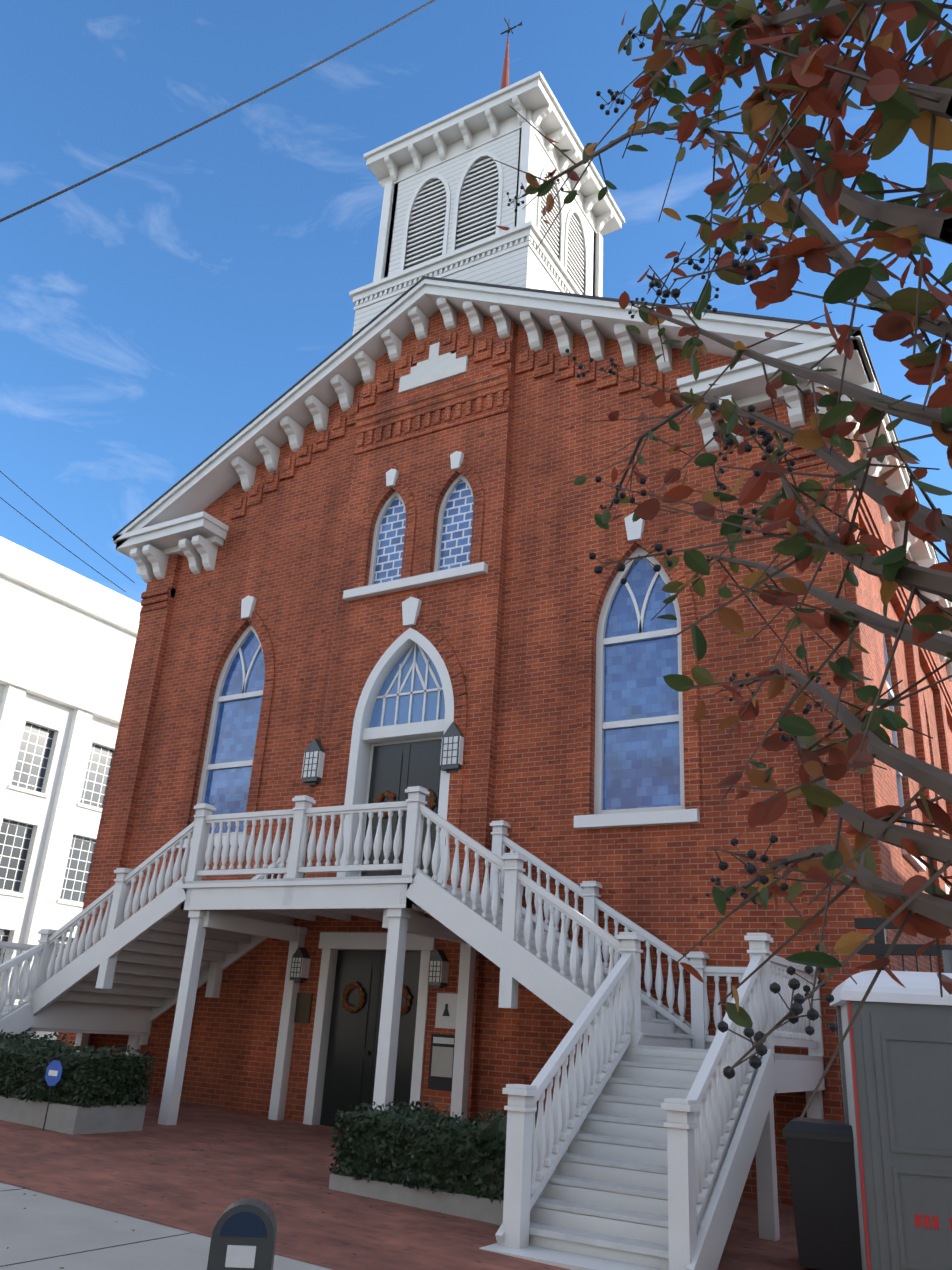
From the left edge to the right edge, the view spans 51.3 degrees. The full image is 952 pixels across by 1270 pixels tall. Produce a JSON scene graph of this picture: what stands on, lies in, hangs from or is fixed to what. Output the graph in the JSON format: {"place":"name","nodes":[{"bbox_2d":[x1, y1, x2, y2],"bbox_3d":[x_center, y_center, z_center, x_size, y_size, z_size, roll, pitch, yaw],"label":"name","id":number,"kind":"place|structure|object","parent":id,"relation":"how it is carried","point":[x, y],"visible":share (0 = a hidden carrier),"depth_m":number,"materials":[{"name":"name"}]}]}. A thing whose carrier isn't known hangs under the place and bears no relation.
{"place":"outdoors","nodes":[
{"label":"outdoors","id":0,"kind":"place"},
{"bbox_2d":[0,0,435,591],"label":"power lines","id":1,"kind":"object","parent":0,"point":[162,144],"visible":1,"depth_m":11.57,"materials":[{"name":"black"}]},
{"bbox_2d":[0,1031,821,1269],"bbox_3d":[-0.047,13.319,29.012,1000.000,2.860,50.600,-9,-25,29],"label":"brick pavement","id":2,"kind":"structure","parent":0,"point":[96,1169],"depth_m":8.57,"materials":[{"name":"red brick"}]},
{"bbox_2d":[43,1060,62,1130],"bbox_3d":[-5.076,5.522,11.783,0.277,0.859,0.030,-9,-25,29],"label":"sign","id":3,"kind":"object","parent":2,"relation":"on","point":[54,1070],"visible":0.94,"depth_m":11.87,"materials":[{"name":"blue metal"}]},
{"bbox_2d":[0,1095,145,1134],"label":"planter","id":4,"kind":"object","parent":2,"relation":"on","point":[71,1119],"visible":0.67,"depth_m":11.96,"materials":[{"name":"concrete"}]},
{"bbox_2d":[0,1030,155,1107],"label":"hedge","id":5,"kind":"object","parent":4,"relation":"on","point":[90,1076],"visible":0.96,"depth_m":12.20,"materials":[{"name":"green plant"}]},
{"bbox_2d":[0,1188,192,1266],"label":"sidewalk joints","id":6,"kind":"object","parent":2,"relation":"on","point":[88,1250],"visible":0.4,"depth_m":6.77,"materials":[{"name":"concrete"}]},
{"bbox_2d":[207,1198,276,1269],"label":"parking meter","id":7,"kind":"object","parent":2,"relation":"on","point":[244,1235],"visible":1,"depth_m":2.85,"materials":[{"name":"grey metal"}]},
{"bbox_2d":[0,786,825,1269],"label":"stairs","id":8,"kind":"structure","parent":2,"relation":"on","point":[646,1138],"depth_m":11.69,"materials":[{"name":"white wood"}]},
{"bbox_2d":[329,1172,503,1224],"bbox_3d":[-0.193,5.519,9.458,2.280,0.498,1.050,-9,-25,29],"label":"planter","id":9,"kind":"object","parent":2,"relation":"on","point":[472,1207],"visible":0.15,"depth_m":9.11,"materials":[{"name":"concrete"}]},
{"bbox_2d":[328,1099,544,1203],"bbox_3d":[-0.188,4.935,9.637,2.396,0.793,1.232,-9,-25,29],"label":"hedge","id":10,"kind":"object","parent":9,"relation":"on","point":[409,1147],"visible":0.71,"depth_m":9.35,"materials":[{"name":"green plant"}]},
{"bbox_2d":[782,1117,861,1269],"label":"wheelie bin","id":11,"kind":"object","parent":2,"relation":"on","point":[821,1160],"visible":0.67,"depth_m":8.01,"materials":[{"name":"black plastic"}]},
{"bbox_2d":[830,950,951,1269],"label":"portable toilet","id":12,"kind":"object","parent":2,"relation":"on","point":[895,1050],"visible":0.9,"depth_m":7.37,"materials":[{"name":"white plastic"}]},
{"bbox_2d":[854,918,951,971],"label":"ironwork","id":13,"kind":"object","parent":2,"relation":"on","point":[879,948],"visible":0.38,"depth_m":10.17,"materials":[{"name":"black metal"}]},
{"bbox_2d":[56,309,951,1204],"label":"brick wall","id":14,"kind":"structure","parent":0,"point":[510,635],"depth_m":15.99,"materials":[{"name":"red brick"}]},
{"bbox_2d":[320,739,441,1128],"bbox_3d":[-1.378,4.646,15.146,1.705,6.220,0.190,-9,-25,29],"label":"church door","id":15,"kind":"structure","parent":14,"relation":"in","point":[397,770],"depth_m":14.91,"materials":[{"name":"black wood"}]},
{"bbox_2d":[374,481,472,583],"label":"arched windows","id":16,"kind":"structure","parent":14,"relation":"in","point":[456,534],"depth_m":17.55,"materials":[{"name":"blue glass"}]},
{"bbox_2d":[204,558,680,833],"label":"arched windows","id":17,"kind":"structure","parent":14,"relation":"in","point":[641,766],"depth_m":14.76,"materials":[{"name":"blue glass"}]},
{"bbox_2d":[113,71,951,1124],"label":"white trim","id":18,"kind":"structure","parent":14,"relation":"attached to","point":[177,519],"depth_m":18.69,"materials":[{"name":"white wood"}]},
{"bbox_2d":[289,947,310,982],"bbox_3d":[-2.734,5.126,15.407,0.233,0.518,0.196,-9,-25,29],"label":"lantern","id":19,"kind":"object","parent":18,"relation":"attached to","point":[300,966],"visible":0.98,"depth_m":15.33,"materials":[{"name":"white glass"}]},
{"bbox_2d":[294,993,312,1022],"bbox_3d":[-2.685,5.721,15.219,0.380,0.430,0.030,-9,-25,29],"label":"bronze plaque","id":20,"kind":"object","parent":18,"relation":"attached to","point":[303,1007],"visible":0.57,"depth_m":15.18,"materials":[{"name":"brown metal"}]},
{"bbox_2d":[301,738,324,786],"bbox_3d":[-2.710,2.162,16.818,0.343,0.790,0.299,-9,-25,29],"label":"lantern","id":21,"kind":"object","parent":18,"relation":"attached to","point":[313,765],"visible":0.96,"depth_m":16.68,"materials":[{"name":"white glass"}]},
{"bbox_2d":[341,787,435,1015],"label":"wreaths","id":22,"kind":"object","parent":18,"relation":"attached to","point":[348,988],"visible":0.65,"depth_m":14.98,"materials":[{"name":"brown plant"}]},
{"bbox_2d":[369,646,444,727],"bbox_3d":[-1.047,0.827,16.605,1.660,1.480,0.020,-9,-25,29],"label":"fanlight window","id":23,"kind":"structure","parent":18,"relation":"in","point":[417,709],"depth_m":16.58,"materials":[{"name":"blue glass"}]},
{"bbox_2d":[399,342,467,393],"bbox_3d":[-0.793,-5.138,18.779,1.500,0.880,0.070,-9,-25,29],"label":"stone plaque","id":24,"kind":"object","parent":18,"relation":"attached to","point":[435,367],"visible":0.67,"depth_m":18.70,"materials":[{"name":"white stone"}]},
{"bbox_2d":[427,949,448,987],"bbox_3d":[-0.539,4.765,14.160,0.233,0.518,0.196,-9,-25,29],"label":"lantern","id":25,"kind":"object","parent":18,"relation":"attached to","point":[438,969],"visible":1,"depth_m":14.09,"materials":[{"name":"white glass"}]},
{"bbox_2d":[428,993,457,1090],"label":"signs","id":26,"kind":"object","parent":18,"relation":"attached to","point":[440,1076],"visible":0.88,"depth_m":13.76,"materials":[{"name":"white metal"}]},
{"bbox_2d":[440,722,463,772],"bbox_3d":[-0.326,1.770,15.464,0.343,0.790,0.299,-9,-25,29],"label":"lantern","id":27,"kind":"object","parent":18,"relation":"attached to","point":[451,758],"visible":0.85,"depth_m":15.32,"materials":[{"name":"white glass"}]},
{"bbox_2d":[352,128,595,335],"bbox_3d":[0.315,-7.131,21.306,4.000,5.083,4.000,-9,-25,29],"label":"belfry siding","id":28,"kind":"object","parent":18,"relation":"attached to","point":[523,267],"visible":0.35,"depth_m":20.16,"materials":[{"name":"white wood"}]},
{"bbox_2d":[500,37,508,89],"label":"spire","id":29,"kind":"structure","parent":18,"relation":"on","point":[505,79],"depth_m":23.82,"materials":[{"name":"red metal"}]},
{"bbox_2d":[501,18,521,36],"bbox_3d":[0.865,-14.876,24.357,0.435,0.800,0.435,9,-22,-12],"label":"weathervane","id":30,"kind":"object","parent":29,"relation":"on","point":[510,28],"visible":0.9,"depth_m":24.36,"materials":[{"name":"black metal"}]},
{"bbox_2d":[112,276,939,562],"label":"roof","id":31,"kind":"structure","parent":18,"relation":"on","point":[490,285],"depth_m":17.81,"materials":[{"name":"grey"}]},
{"bbox_2d":[494,0,951,1119],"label":"tree","id":32,"kind":"object","parent":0,"point":[886,94],"depth_m":1.25,"materials":[{"name":"plant"}]},
{"bbox_2d":[506,2,837,1078],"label":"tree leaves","id":33,"kind":"object","parent":32,"relation":"attached to","point":[796,1006],"visible":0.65,"depth_m":1.20,"materials":[{"name":"black plant"}]},
{"bbox_3d":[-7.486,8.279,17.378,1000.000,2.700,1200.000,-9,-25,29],"label":"asphalt ground","id":34,"kind":"structure","parent":0,"visible":0},
{"bbox_2d":[0,536,142,1004],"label":"white building","id":35,"kind":"structure","parent":34,"relation":"on","point":[68,637],"depth_m":41.56,"materials":[{"name":"white paint"}]},
{"bbox_2d":[0,722,113,969],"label":"building windows","id":36,"kind":"structure","parent":35,"relation":"in","point":[31,762],"depth_m":41.16,"materials":[{"name":"grey glass"}]}
]}

